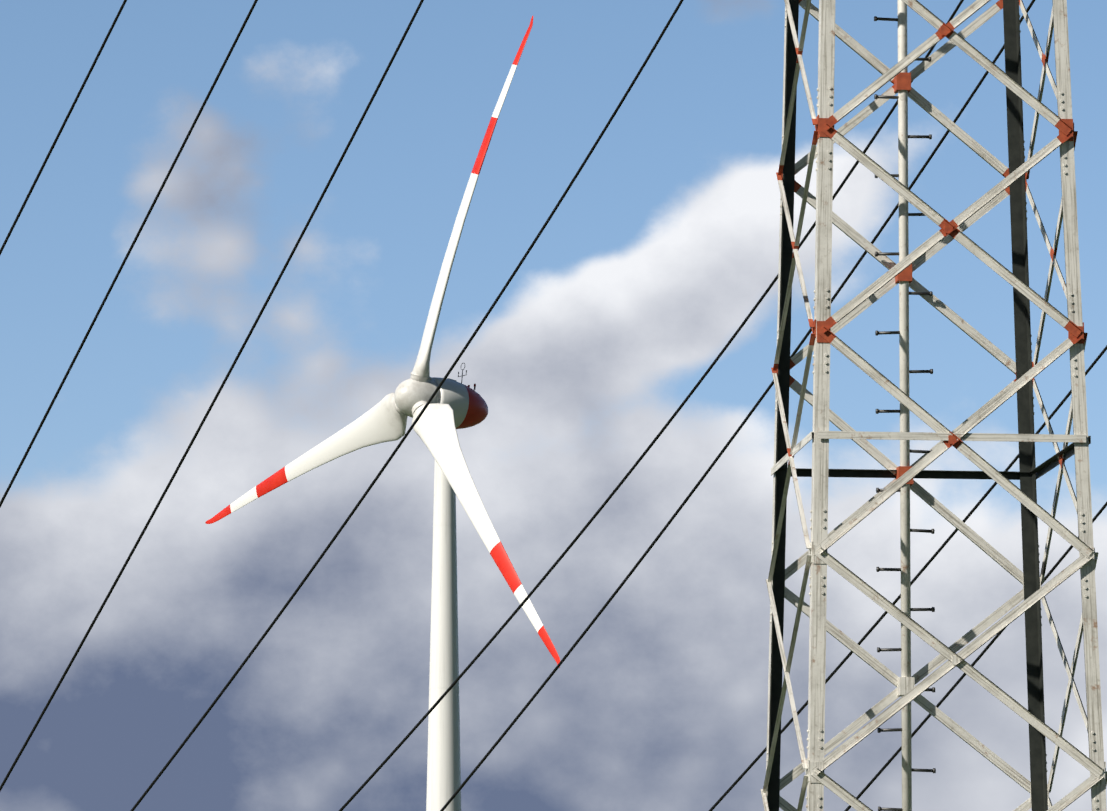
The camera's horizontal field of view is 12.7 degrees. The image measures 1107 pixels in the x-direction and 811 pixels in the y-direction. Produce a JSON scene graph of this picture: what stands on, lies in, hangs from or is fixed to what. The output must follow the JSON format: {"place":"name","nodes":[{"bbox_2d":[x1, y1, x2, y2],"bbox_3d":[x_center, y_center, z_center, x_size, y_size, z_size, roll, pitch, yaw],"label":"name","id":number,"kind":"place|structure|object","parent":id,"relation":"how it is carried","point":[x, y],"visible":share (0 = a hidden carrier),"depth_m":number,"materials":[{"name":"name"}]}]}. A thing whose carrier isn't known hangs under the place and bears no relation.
{"place":"outdoors","nodes":[
{"label":"outdoors","id":0,"kind":"place"},
{"bbox_2d":[426,460,460,810],"bbox_3d":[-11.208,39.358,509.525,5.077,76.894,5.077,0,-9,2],"label":"turbine tower","id":1,"kind":"structure","parent":0,"point":[443,772],"depth_m":510.34,"materials":[{"name":"white metal"}]},
{"bbox_2d":[205,16,559,667],"bbox_3d":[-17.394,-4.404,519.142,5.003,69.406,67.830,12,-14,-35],"label":"turbine rotor","id":2,"kind":"object","parent":1,"relation":"attached to","point":[384,419],"visible":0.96,"depth_m":511.97,"materials":[{"name":"white plastic"}]},
{"bbox_2d":[432,363,487,428],"bbox_3d":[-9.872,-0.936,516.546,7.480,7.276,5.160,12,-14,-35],"label":"nacelle","id":3,"kind":"object","parent":1,"relation":"on","point":[468,405],"visible":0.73,"depth_m":514.32,"materials":[{"name":"white metal"}]},
{"bbox_2d":[0,0,1106,810],"bbox_3d":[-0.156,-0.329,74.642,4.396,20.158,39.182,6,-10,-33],"label":"power lines","id":4,"kind":"object","parent":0,"point":[442,384],"visible":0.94,"depth_m":76.56,"materials":[{"name":"metal"}]},
{"bbox_2d":[0,0,1106,810],"label":"sky","id":5,"kind":"structure","parent":0,"point":[665,240],"materials":[{"name":"blue"}]},
{"label":"ground","id":6,"kind":"structure","parent":0,"visible":0},
{"bbox_2d":[761,0,1106,810],"bbox_3d":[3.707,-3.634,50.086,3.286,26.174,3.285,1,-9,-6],"label":"lattice pylon","id":7,"kind":"object","parent":6,"relation":"on","point":[1025,368],"visible":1,"depth_m":49.31,"materials":[{"name":"grey metal"}]}
]}

